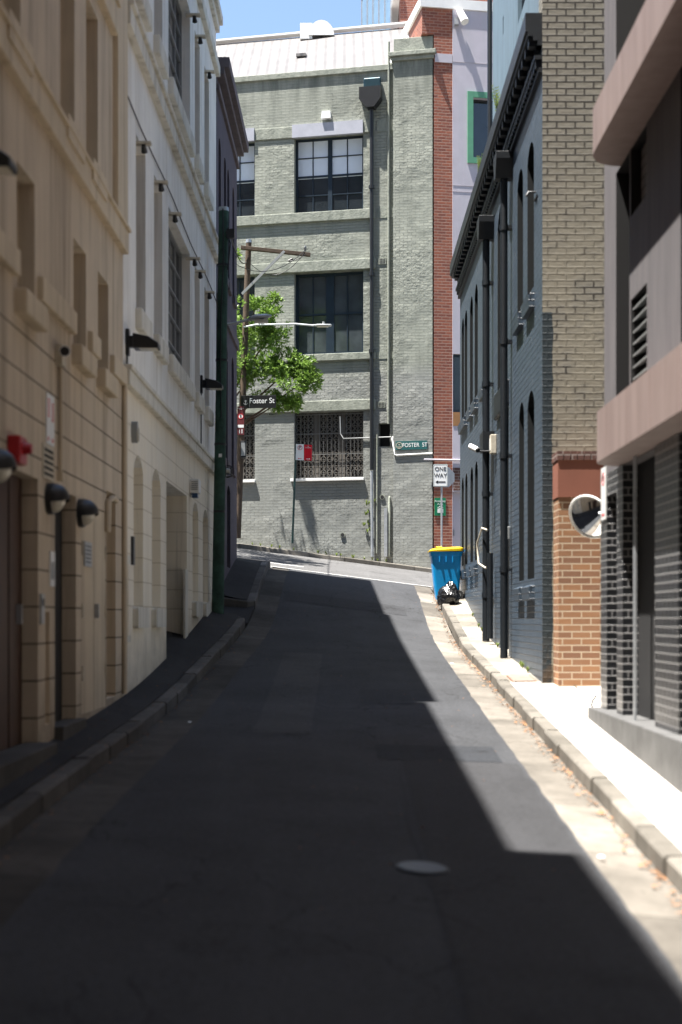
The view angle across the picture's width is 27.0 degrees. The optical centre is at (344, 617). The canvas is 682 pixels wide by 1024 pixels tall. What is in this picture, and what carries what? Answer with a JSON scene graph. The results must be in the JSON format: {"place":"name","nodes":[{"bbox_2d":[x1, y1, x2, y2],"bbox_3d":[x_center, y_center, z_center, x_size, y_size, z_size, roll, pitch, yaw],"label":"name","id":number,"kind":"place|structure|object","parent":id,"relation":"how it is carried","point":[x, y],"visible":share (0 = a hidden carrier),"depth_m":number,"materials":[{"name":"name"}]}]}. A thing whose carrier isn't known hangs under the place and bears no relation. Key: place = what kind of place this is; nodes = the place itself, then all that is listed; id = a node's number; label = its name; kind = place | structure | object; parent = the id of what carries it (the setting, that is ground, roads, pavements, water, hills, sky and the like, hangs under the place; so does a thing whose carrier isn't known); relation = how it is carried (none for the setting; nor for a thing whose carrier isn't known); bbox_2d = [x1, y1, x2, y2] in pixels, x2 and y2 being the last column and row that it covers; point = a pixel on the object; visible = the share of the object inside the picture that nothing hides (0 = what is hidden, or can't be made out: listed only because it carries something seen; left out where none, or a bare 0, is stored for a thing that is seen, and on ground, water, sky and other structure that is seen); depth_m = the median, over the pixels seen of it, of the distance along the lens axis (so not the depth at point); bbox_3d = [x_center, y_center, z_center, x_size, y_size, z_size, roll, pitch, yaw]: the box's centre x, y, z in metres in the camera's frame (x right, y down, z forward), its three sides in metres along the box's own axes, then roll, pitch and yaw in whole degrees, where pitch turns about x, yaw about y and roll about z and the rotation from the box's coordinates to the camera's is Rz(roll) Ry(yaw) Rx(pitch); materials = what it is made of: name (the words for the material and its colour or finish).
{"place":"outdoors","nodes":[
{"label":"outdoors","id":0,"kind":"place"},
{"bbox_2d":[216,0,360,43],"label":"sky","id":1,"kind":"structure","parent":0,"point":[241,18],"materials":[{"name":"blue"}]},
{"bbox_2d":[237,548,432,586],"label":"cross street","id":2,"kind":"structure","parent":0,"point":[356,570],"depth_m":36.84,"materials":[{"name":"asphalt"}]},
{"bbox_2d":[224,561,269,609],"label":"kerb","id":3,"kind":"structure","parent":2,"relation":"on","point":[254,594],"depth_m":28.02,"materials":[{"name":"concrete"}]},
{"bbox_2d":[237,544,431,572],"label":"kerb","id":4,"kind":"structure","parent":2,"relation":"on","point":[322,556],"depth_m":40.40,"materials":[{"name":"concrete"}]},
{"bbox_2d":[270,562,429,586],"bbox_3d":[0.075,-1.054,34.230,3.950,0.648,1.620,0,0,0],"label":"road marking","id":5,"kind":"object","parent":2,"relation":"on","point":[342,575],"visible":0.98,"depth_m":33.48,"materials":[{"name":"paint"}]},
{"bbox_2d":[0,569,681,1023],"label":"road","id":6,"kind":"structure","parent":0,"point":[188,881],"depth_m":8.40,"materials":[{"name":"asphalt"}]},
{"bbox_2d":[0,568,288,927],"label":"gutter","id":7,"kind":"object","parent":6,"relation":"on","point":[49,842],"visible":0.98,"depth_m":11.25,"materials":[{"name":"concrete"}]},
{"bbox_2d":[252,652,321,733],"bbox_3d":[-0.650,0.862,18.550,0.621,0.652,7.900,0,0,0],"label":"road patch","id":8,"kind":"object","parent":6,"relation":"on","point":[289,705],"visible":1,"depth_m":17.66,"materials":[{"name":"asphalt"}]},
{"bbox_2d":[283,591,406,615],"bbox_3d":[0.014,-0.301,28.900,2.483,0.517,1.000,0,0,0],"label":"road patch","id":9,"kind":"object","parent":6,"relation":"on","point":[339,602],"visible":1,"depth_m":28.89,"materials":[{"name":"asphalt"}]},
{"bbox_2d":[396,861,448,875],"bbox_3d":[0.480,1.541,8.750,0.330,0.047,0.330,0,0,0],"label":"manhole cover","id":10,"kind":"object","parent":6,"relation":"on","point":[424,868],"visible":1,"depth_m":8.71,"materials":[{"name":"black metal"}]},
{"bbox_2d":[399,763,472,1023],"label":"road crack","id":11,"kind":"object","parent":6,"relation":"on","point":[466,987],"visible":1,"depth_m":7.49,"materials":[{"name":"asphalt"}]},
{"bbox_2d":[375,744,501,761],"bbox_3d":[0.874,1.280,13.485,1.157,0.086,0.930,0,0,0],"label":"road patch","id":12,"kind":"object","parent":6,"relation":"on","point":[443,753],"visible":1,"depth_m":13.47,"materials":[{"name":"asphalt"}]},
{"bbox_2d":[402,760,681,1023],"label":"road patch","id":13,"kind":"object","parent":6,"relation":"on","point":[538,940],"visible":1,"depth_m":7.81,"materials":[{"name":"asphalt"}]},
{"bbox_2d":[414,585,681,979],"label":"gutter","id":14,"kind":"object","parent":6,"relation":"on","point":[654,911],"visible":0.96,"depth_m":10.85,"materials":[{"name":"concrete"}]},
{"bbox_2d":[0,584,681,912],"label":"leaf litter","id":15,"kind":"object","parent":14,"relation":"on","point":[599,812],"visible":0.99,"depth_m":12.60,"materials":[{"name":"plant"}]},
{"bbox_2d":[233,567,579,750],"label":"ground","id":16,"kind":"structure","parent":0,"point":[416,585],"depth_m":28.68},
{"bbox_2d":[0,0,130,788],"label":"beige building","id":17,"kind":"structure","parent":16,"relation":"on","point":[65,229],"depth_m":12.75,"materials":[{"name":"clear paint"}]},
{"bbox_2d":[0,448,16,482],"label":"bulkhead light","id":18,"kind":"object","parent":17,"relation":"attached to","point":[8,464],"visible":1,"depth_m":10.08,"materials":[{"name":"black metal"}]},
{"bbox_2d":[0,150,16,175],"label":"wall floodlight","id":19,"kind":"object","parent":17,"relation":"attached to","point":[8,166],"depth_m":9.19,"materials":[{"name":"black metal"}]},
{"bbox_2d":[17,184,17,287],"bbox_3d":[-2.681,-3.025,11.241,0.054,1.030,0.660,0,0,0],"label":"window","id":20,"kind":"structure","parent":17,"relation":"in","point":[17,184],"depth_m":11.54,"materials":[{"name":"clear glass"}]},
{"bbox_2d":[7,435,32,465],"bbox_3d":[-2.441,-1.265,10.739,0.161,0.210,0.240,0,0,0],"label":"fire alarm","id":21,"kind":"object","parent":17,"relation":"attached to","point":[19,448],"visible":0.84,"depth_m":10.62,"materials":[{"name":"red plastic"}]},
{"bbox_2d":[39,594,44,623],"bbox_3d":[-2.501,-0.075,11.780,0.027,0.250,0.120,0,0,0],"label":"intercom","id":22,"kind":"object","parent":17,"relation":"attached to","point":[41,608],"visible":1,"depth_m":11.73,"materials":[{"name":"metal"}]},
{"bbox_2d":[42,442,53,481],"bbox_3d":[-2.505,-1.315,12.030,0.016,0.290,0.420,0,0,0],"label":"wall vent","id":23,"kind":"object","parent":17,"relation":"attached to","point":[47,462],"depth_m":11.98,"materials":[{"name":"metal"}]},
{"bbox_2d":[46,392,53,446],"bbox_3d":[-2.503,-1.685,12.100,0.015,0.430,0.300,0,0,0],"label":"wall sign","id":24,"kind":"object","parent":17,"relation":"attached to","point":[50,419],"visible":1,"depth_m":12.05,"materials":[{"name":"metal"}]},
{"bbox_2d":[49,551,54,586],"bbox_3d":[-2.504,-0.420,12.190,0.013,0.300,0.180,0,0,0],"label":"notice","id":25,"kind":"object","parent":17,"relation":"attached to","point":[52,568],"visible":1,"depth_m":12.17,"materials":[{"name":"paper"}]},
{"bbox_2d":[44,483,69,514],"bbox_3d":[-2.421,-1.010,12.050,0.186,0.270,0.270,0,0,0],"label":"bulkhead light","id":26,"kind":"object","parent":17,"relation":"attached to","point":[56,497],"visible":1,"depth_m":11.96,"materials":[{"name":"black metal"}]},
{"bbox_2d":[55,509,61,721],"bbox_3d":[-2.655,-0.090,12.801,0.052,2.080,0.940,0,0,0],"label":"drainpipe","id":27,"kind":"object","parent":17,"relation":"in","point":[58,515],"depth_m":13.11,"materials":[{"name":"metal"}]},
{"bbox_2d":[55,344,70,480],"bbox_3d":[-2.448,-1.790,12.372,0.132,1.180,0.274,0,0,-11],"label":"security camera","id":28,"kind":"object","parent":17,"relation":"attached to","point":[62,352],"visible":1,"depth_m":12.43,"materials":[{"name":"beige paint"}]},
{"bbox_2d":[76,499,98,526],"bbox_3d":[-2.412,-0.990,13.420,0.186,0.270,0.270,0,0,0],"label":"bulkhead light","id":29,"kind":"object","parent":17,"relation":"attached to","point":[87,511],"visible":1,"depth_m":13.32,"materials":[{"name":"black metal"}]},
{"bbox_2d":[84,541,91,566],"bbox_3d":[-2.495,-0.620,13.840,0.014,0.240,0.360,0,0,0],"label":"notice","id":30,"kind":"object","parent":17,"relation":"attached to","point":[87,554],"visible":1,"depth_m":13.80,"materials":[{"name":"metal"}]},
{"bbox_2d":[82,510,106,713],"bbox_3d":[-2.499,-0.090,14.214,0.079,2.020,1.312,0,0,0],"label":"service door","id":31,"kind":"structure","parent":17,"relation":"in","point":[94,609],"depth_m":14.25,"materials":[{"name":"beige paint"}]},
{"bbox_2d":[105,495,118,531],"bbox_3d":[-2.444,-1.097,14.940,0.080,0.396,0.240,0,0,18],"label":"vent pipe","id":32,"kind":"object","parent":17,"relation":"attached to","point":[110,500],"visible":1,"depth_m":14.83,"materials":[{"name":"metal"}]},
{"bbox_2d":[122,385,126,693],"bbox_3d":[-2.459,-0.885,15.930,0.055,3.470,0.055,0,0,-22],"label":"rain pipe","id":33,"kind":"object","parent":17,"relation":"attached to","point":[124,539],"visible":1,"depth_m":15.90,"materials":[{"name":"metal"}]},
{"bbox_2d":[0,611,238,806],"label":"footpath","id":34,"kind":"structure","parent":16,"relation":"on","point":[184,653],"depth_m":16.29,"materials":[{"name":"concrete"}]},
{"bbox_2d":[212,206,234,613],"bbox_3d":[-2.165,-3.589,25.389,0.419,7.482,0.246,0,0,0],"label":"timber pole","id":35,"kind":"object","parent":34,"relation":"on","point":[225,234],"visible":0.94,"depth_m":25.32,"materials":[{"name":"wood"}]},
{"bbox_2d":[228,227,246,263],"bbox_3d":[-2.415,-8.494,32.726,0.028,3.136,14.872,0,0,-3],"label":"overhead cable","id":36,"kind":"object","parent":35,"relation":"attached to","point":[235,250],"visible":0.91,"depth_m":29.41,"materials":[{"name":"black metal"}]},
{"bbox_2d":[227,314,271,324],"bbox_3d":[-1.736,-5.321,25.400,0.874,0.211,0.260,0,0,0],"label":"street light","id":37,"kind":"object","parent":35,"relation":"attached to","point":[259,318],"visible":1,"depth_m":25.34,"materials":[{"name":"metal"}]},
{"bbox_2d":[0,616,244,848],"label":"kerb","id":38,"kind":"structure","parent":16,"relation":"on","point":[32,803],"depth_m":12.24,"materials":[{"name":"concrete"}]},
{"bbox_2d":[123,0,222,695],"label":"white building","id":39,"kind":"structure","parent":16,"relation":"on","point":[169,306],"depth_m":20.15,"materials":[{"name":"grey paint"}]},
{"bbox_2d":[131,422,138,442],"bbox_3d":[-2.443,-2.170,16.619,0.086,0.260,0.110,0,0,0],"label":"emergency light","id":40,"kind":"object","parent":39,"relation":"attached to","point":[134,433],"visible":1,"depth_m":16.58,"materials":[{"name":"grey paint"}]},
{"bbox_2d":[125,328,159,355],"bbox_3d":[-2.298,-3.140,16.198,0.381,0.300,0.231,0,0,0],"label":"wall floodlight","id":41,"kind":"object","parent":39,"relation":"attached to","point":[137,342],"depth_m":16.10,"materials":[{"name":"black metal"}]},
{"bbox_2d":[136,141,151,153],"bbox_3d":[-2.428,-5.635,17.050,0.231,0.130,0.123,0,0,0],"label":"window spotlight","id":42,"kind":"object","parent":39,"relation":"attached to","point":[143,144],"depth_m":17.02,"materials":[{"name":"beige paint"}]},
{"bbox_2d":[154,180,167,191],"bbox_3d":[-2.419,-5.635,18.580,0.231,0.130,0.123,0,0,0],"label":"window spotlight","id":43,"kind":"object","parent":39,"relation":"attached to","point":[160,183],"depth_m":18.54,"materials":[{"name":"beige paint"}]},
{"bbox_2d":[128,96,216,302],"bbox_3d":[-2.441,-5.958,21.450,0.016,0.070,10.800,0,0,0],"label":"wall cable","id":44,"kind":"object","parent":39,"relation":"attached to","point":[167,187],"depth_m":19.68,"materials":[{"name":"black rubber"},{"name":"dark metal"}]},
{"bbox_2d":[168,212,181,222],"bbox_3d":[-2.410,-5.635,20.030,0.231,0.130,0.123,0,0,0],"label":"window spotlight","id":45,"kind":"object","parent":39,"relation":"attached to","point":[175,215],"depth_m":19.99,"materials":[{"name":"beige paint"}]},
{"bbox_2d":[168,226,181,365],"bbox_3d":[-2.611,-4.735,21.251,0.060,2.110,2.680,0,0,0],"label":"window","id":46,"kind":"structure","parent":39,"relation":"in","point":[174,254],"depth_m":21.90,"materials":[{"name":"grey paint"}]},
{"bbox_2d":[168,0,181,99],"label":"window","id":47,"kind":"structure","parent":39,"relation":"in","point":[174,9],"depth_m":21.91,"materials":[{"name":"glass"}]},
{"bbox_2d":[185,13,200,22],"bbox_3d":[-2.395,-9.485,22.510,0.231,0.130,0.123,0,0,0],"label":"window spotlight","id":48,"kind":"object","parent":39,"relation":"attached to","point":[194,16],"depth_m":22.47,"materials":[{"name":"beige paint"}]},
{"bbox_2d":[185,257,200,265],"bbox_3d":[-2.395,-5.635,22.510,0.231,0.130,0.123,0,0,0],"label":"window spotlight","id":49,"kind":"object","parent":39,"relation":"attached to","point":[194,259],"depth_m":22.47,"materials":[{"name":"beige paint"}]},
{"bbox_2d":[190,479,200,497],"bbox_3d":[-2.374,-2.055,22.633,0.152,0.290,0.293,0,0,0],"label":"alarm box","id":50,"kind":"object","parent":39,"relation":"attached to","point":[195,487],"visible":1,"depth_m":22.50,"materials":[{"name":"white paint"}]},
{"bbox_2d":[195,35,205,43],"bbox_3d":[-2.390,-9.485,23.340,0.231,0.130,0.123,0,0,0],"label":"window spotlight","id":51,"kind":"object","parent":39,"relation":"attached to","point":[200,38],"depth_m":23.31,"materials":[{"name":"beige paint"}]},
{"bbox_2d":[195,270,205,278],"bbox_3d":[-2.390,-5.635,23.340,0.231,0.130,0.123,0,0,0],"label":"window spotlight","id":52,"kind":"object","parent":39,"relation":"attached to","point":[200,272],"depth_m":23.30,"materials":[{"name":"beige paint"}]},
{"bbox_2d":[201,393,201,443],"bbox_3d":[-2.421,-3.350,24.044,0.021,0.900,0.034,0,0,0],"label":"wall conduit","id":53,"kind":"object","parent":39,"relation":"attached to","point":[201,426],"depth_m":24.03,"materials":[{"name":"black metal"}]},
{"bbox_2d":[204,70,214,78],"bbox_3d":[-2.381,-9.485,24.840,0.231,0.130,0.123,0,0,0],"label":"window spotlight","id":54,"kind":"object","parent":39,"relation":"attached to","point":[209,72],"depth_m":24.81,"materials":[{"name":"beige paint"}]},
{"bbox_2d":[204,291,214,298],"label":"window spotlight","id":55,"kind":"object","parent":39,"relation":"attached to","point":[209,293],"depth_m":24.80,"materials":[{"name":"beige paint"}]},
{"bbox_2d":[200,375,222,393],"bbox_3d":[-2.250,-3.960,24.098,0.381,0.300,0.231,0,0,0],"label":"wall floodlight","id":56,"kind":"object","parent":39,"relation":"attached to","point":[208,384],"depth_m":23.99,"materials":[{"name":"black metal"}]},
{"bbox_2d":[216,57,248,598],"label":"purple building","id":57,"kind":"structure","parent":16,"relation":"on","point":[232,144],"depth_m":29.79,"materials":[{"name":"clear paint"}]},
{"bbox_2d":[225,465,231,477],"bbox_3d":[-2.336,-2.940,28.509,0.158,0.254,0.196,0,0,0],"label":"cage light","id":58,"kind":"object","parent":57,"relation":"attached to","point":[227,472],"visible":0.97,"depth_m":28.47,"materials":[{"name":"black metal"}]},
{"bbox_2d":[224,606,253,622],"bbox_3d":[-2.358,-0.106,26.400,1.283,0.403,1.800,0,0,0],"label":"driveway crossing","id":59,"kind":"object","parent":16,"relation":"on","point":[245,612],"visible":0.29,"depth_m":26.67,"materials":[{"name":"concrete"}]},
{"bbox_2d":[224,557,263,599],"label":"footpath","id":60,"kind":"structure","parent":16,"relation":"on","point":[240,579],"depth_m":29.29,"materials":[{"name":"concrete"}]},
{"bbox_2d":[216,20,435,567],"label":"green building","id":61,"kind":"structure","parent":16,"relation":"on","point":[335,174],"depth_m":42.16,"materials":[{"name":"brick"}]},
{"bbox_2d":[237,143,254,216],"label":"window","id":62,"kind":"structure","parent":61,"relation":"in","point":[246,173],"depth_m":42.94,"materials":[{"name":"black glass"}]},
{"bbox_2d":[237,277,254,355],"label":"window","id":63,"kind":"structure","parent":61,"relation":"in","point":[240,281],"depth_m":42.96,"materials":[{"name":"black glass"}]},
{"bbox_2d":[296,135,362,212],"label":"window","id":64,"kind":"structure","parent":61,"relation":"in","point":[329,171],"depth_m":42.36,"materials":[{"name":"black glass"}]},
{"bbox_2d":[296,271,362,354],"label":"window","id":65,"kind":"structure","parent":61,"relation":"in","point":[335,299],"depth_m":42.36,"materials":[{"name":"black glass"}]},
{"bbox_2d":[395,440,426,449],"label":"street nameplate","id":66,"kind":"object","parent":61,"relation":"attached to","point":[406,445],"visible":1,"depth_m":41.48,"materials":[{"name":"green metal"}]},
{"bbox_2d":[237,543,424,567],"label":"footpath","id":67,"kind":"structure","parent":16,"relation":"on","point":[323,554],"depth_m":41.74,"materials":[{"name":"concrete"}]},
{"bbox_2d":[237,239,310,537],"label":"utility pole","id":68,"kind":"object","parent":67,"relation":"on","point":[248,248],"visible":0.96,"depth_m":40.22,"materials":[{"name":"wood"}]},
{"bbox_2d":[237,406,243,434],"bbox_3d":[-2.907,-5.538,39.895,0.190,0.797,0.020,0,0,6],"label":"alcohol free sign","id":69,"kind":"object","parent":68,"relation":"attached to","point":[240,420],"visible":1,"depth_m":39.89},
{"bbox_2d":[241,441,245,457],"bbox_3d":[-2.835,-4.729,39.944,0.150,0.470,0.212,0,0,0],"label":"pole box","id":70,"kind":"object","parent":68,"relation":"attached to","point":[243,449],"visible":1,"depth_m":39.84,"materials":[{"name":"white metal"}]},
{"bbox_2d":[241,395,275,407],"bbox_3d":[-2.413,-6.067,39.898,1.000,0.360,0.025,0,0,7],"label":"street sign","id":71,"kind":"object","parent":68,"relation":"attached to","point":[258,401],"visible":1,"depth_m":39.89,"materials":[{"name":"metal"}]},
{"bbox_2d":[237,250,304,271],"bbox_3d":[-2.123,-9.829,38.551,0.020,1.108,3.717,0,0,33],"label":"overhead cable","id":72,"kind":"object","parent":68,"relation":"attached to","point":[274,269],"visible":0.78,"depth_m":38.79,"materials":[{"name":"black metal"}]},
{"bbox_2d":[251,253,303,274],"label":"overhead cable","id":73,"kind":"object","parent":68,"relation":"attached to","point":[279,273],"visible":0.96,"depth_m":40.07,"materials":[{"name":"rubber"}]},
{"bbox_2d":[243,321,330,327],"bbox_3d":[-1.611,-8.261,40.040,2.501,0.145,0.274,0,0,2],"label":"street light","id":74,"kind":"object","parent":68,"relation":"attached to","point":[323,324],"visible":1,"depth_m":39.99,"materials":[{"name":"grey paint"}]},
{"bbox_2d":[237,248,324,424],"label":"street tree","id":75,"kind":"object","parent":67,"relation":"on","point":[303,373],"visible":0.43,"depth_m":40.39,"materials":[{"name":"green plant"}]},
{"bbox_2d":[291,444,311,542],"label":"parking sign","id":76,"kind":"object","parent":67,"relation":"on","point":[303,452],"visible":1,"depth_m":40.50,"materials":[{"name":"metal"}]},
{"bbox_2d":[433,464,447,547],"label":"one way sign","id":77,"kind":"object","parent":67,"relation":"on","point":[440,475],"visible":0.99,"depth_m":40.70,"materials":[{"name":"metal"}]},
{"bbox_2d":[361,0,492,31],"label":"glass tower","id":78,"kind":"structure","parent":16,"relation":"on","point":[380,11],"depth_m":53.66,"materials":[{"name":"glass"}]},
{"bbox_2d":[398,0,492,548],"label":"brick apartment building","id":79,"kind":"structure","parent":16,"relation":"on","point":[460,100],"depth_m":41.44,"materials":[{"name":"brick"}]},
{"bbox_2d":[434,498,445,515],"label":"assembly sign","id":80,"kind":"object","parent":79,"relation":"attached to","point":[437,506],"visible":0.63,"depth_m":41.36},
{"bbox_2d":[453,354,459,411],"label":"window","id":81,"kind":"structure","parent":79,"relation":"in","point":[456,358],"depth_m":41.62,"materials":[{"name":"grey glass"}]},
{"bbox_2d":[453,492,459,546],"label":"door","id":82,"kind":"structure","parent":79,"relation":"in","point":[456,495],"depth_m":41.59,"materials":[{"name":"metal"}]},
{"bbox_2d":[454,8,468,25],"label":"floodlight","id":83,"kind":"object","parent":79,"relation":"attached to","point":[462,17],"visible":1,"depth_m":41.15,"materials":[{"name":"metal"}]},
{"bbox_2d":[473,100,492,157],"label":"window","id":84,"kind":"structure","parent":79,"relation":"in","point":[479,106],"depth_m":41.78,"materials":[{"name":"blue glass"}]},
{"bbox_2d":[447,467,453,486],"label":"stop sign back","id":85,"kind":"object","parent":16,"relation":"on","point":[450,476],"visible":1,"depth_m":40.88,"materials":[{"name":"metal"}]},
{"bbox_2d":[450,596,553,684],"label":"footpath","id":86,"kind":"structure","parent":16,"relation":"on","point":[489,651],"depth_m":23.63,"materials":[{"name":"concrete"}]},
{"bbox_2d":[252,499,529,672],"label":"weeds","id":87,"kind":"object","parent":86,"relation":"on","point":[521,664],"visible":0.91,"depth_m":41.82,"materials":[{"name":"green plant"}]},
{"bbox_2d":[428,546,464,599],"bbox_3d":[2.177,-0.961,30.500,0.760,1.140,0.600,0,0,0],"label":"wheelie bin","id":88,"kind":"object","parent":86,"relation":"on","point":[446,564],"visible":0.7,"depth_m":30.25,"materials":[{"name":"blue plastic"}]},
{"bbox_2d":[437,580,459,604],"bbox_3d":[2.179,-0.531,29.718,0.488,0.516,0.494,0,0,0],"label":"garbage bag","id":89,"kind":"object","parent":86,"relation":"on","point":[448,593],"visible":0.95,"depth_m":29.57,"materials":[{"name":"black plastic"}]},
{"bbox_2d":[506,675,535,681],"bbox_3d":[2.360,0.804,18.985,0.320,0.059,0.730,0,0,0],"label":"pit lid","id":90,"kind":"object","parent":86,"relation":"on","point":[515,678],"visible":1,"depth_m":18.94,"materials":[{"name":"metal"}]},
{"bbox_2d":[450,0,603,682],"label":"blue warehouse","id":91,"kind":"structure","parent":16,"relation":"on","point":[527,273],"depth_m":19.95,"materials":[{"name":"blue-grey painted brick"},{"name":"dark gloss paint"},{"name":"dark paint"}]},
{"bbox_2d":[468,444,489,452],"bbox_3d":[2.340,-2.892,24.220,0.459,0.172,0.226,0,0,0],"label":"security camera","id":92,"kind":"object","parent":91,"relation":"attached to","point":[474,448],"visible":0.92,"depth_m":24.20,"materials":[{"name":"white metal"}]},
{"bbox_2d":[477,154,482,171],"bbox_3d":[2.420,-8.021,25.185,0.148,0.342,0.246,0,0,24],"label":"fern weed","id":93,"kind":"object","parent":91,"relation":"on","point":[478,160],"visible":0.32,"depth_m":25.11,"materials":[{"name":"green plant"}]},
{"bbox_2d":[476,527,487,568],"bbox_3d":[2.370,-1.200,24.520,0.046,0.730,0.506,0,0,-15],"label":"hose loop","id":94,"kind":"object","parent":91,"relation":"attached to","point":[477,547],"visible":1,"depth_m":24.66,"materials":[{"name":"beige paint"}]},
{"bbox_2d":[489,434,496,453],"bbox_3d":[2.516,-2.940,24.090,0.108,0.320,0.180,0,0,0],"label":"meter box","id":95,"kind":"object","parent":91,"relation":"attached to","point":[493,444],"visible":1,"depth_m":24.00,"materials":[{"name":"beige paint"}]},
{"bbox_2d":[492,85,499,110],"bbox_3d":[2.420,-8.078,22.184,0.265,0.457,0.207,0,0,0],"label":"fern weed","id":96,"kind":"object","parent":91,"relation":"attached to","point":[496,98],"visible":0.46,"depth_m":22.18,"materials":[{"name":"green plant"}]},
{"bbox_2d":[525,191,537,201],"bbox_3d":[2.500,-5.666,19.020,0.141,0.132,0.240,0,0,0],"label":"wall lamp","id":97,"kind":"object","parent":91,"relation":"attached to","point":[536,196],"depth_m":19.09,"materials":[{"name":"black metal"}]},
{"bbox_2d":[433,587,681,894],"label":"kerb","id":98,"kind":"structure","parent":16,"relation":"on","point":[657,847],"depth_m":11.87,"materials":[{"name":"concrete"}]},
{"bbox_2d":[552,451,603,686],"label":"tan brick building","id":99,"kind":"structure","parent":16,"relation":"on","point":[576,608],"depth_m":18.00,"materials":[{"name":"brick"}]},
{"bbox_2d":[547,717,681,849],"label":"footpath","id":100,"kind":"structure","parent":16,"relation":"on","point":[652,796],"depth_m":11.81,"materials":[{"name":"concrete"}]},
{"bbox_2d":[588,0,681,793],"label":"modern building","id":101,"kind":"structure","parent":16,"relation":"on","point":[637,130],"depth_m":12.86,"materials":[{"name":"grey stone"}]},
{"bbox_2d":[569,495,600,538],"bbox_3d":[2.914,-1.153,15.838,0.358,0.487,1.247,0,0,-18],"label":"convex mirror","id":102,"kind":"object","parent":101,"relation":"attached to","point":[585,514],"visible":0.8,"depth_m":16.17,"materials":[{"name":"white mirror"}]},
{"bbox_2d":[601,466,605,520],"bbox_3d":[2.707,-1.299,14.860,0.018,0.545,0.240,0,0,0],"label":"wall sign","id":103,"kind":"object","parent":101,"relation":"attached to","point":[603,493],"visible":1,"depth_m":14.84,"materials":[{"name":"metal"}]},
{"bbox_2d":[510,682,600,717],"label":"driveway","id":104,"kind":"structure","parent":0,"point":[549,700],"depth_m":16.86,"materials":[{"name":"concrete"}]},
{"bbox_2d":[574,686,596,706],"bbox_3d":[2.867,0.958,16.689,0.238,0.200,2.820,0,0,5],"label":"driveway crack","id":105,"kind":"object","parent":104,"relation":"on","point":[591,694],"visible":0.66,"depth_m":16.96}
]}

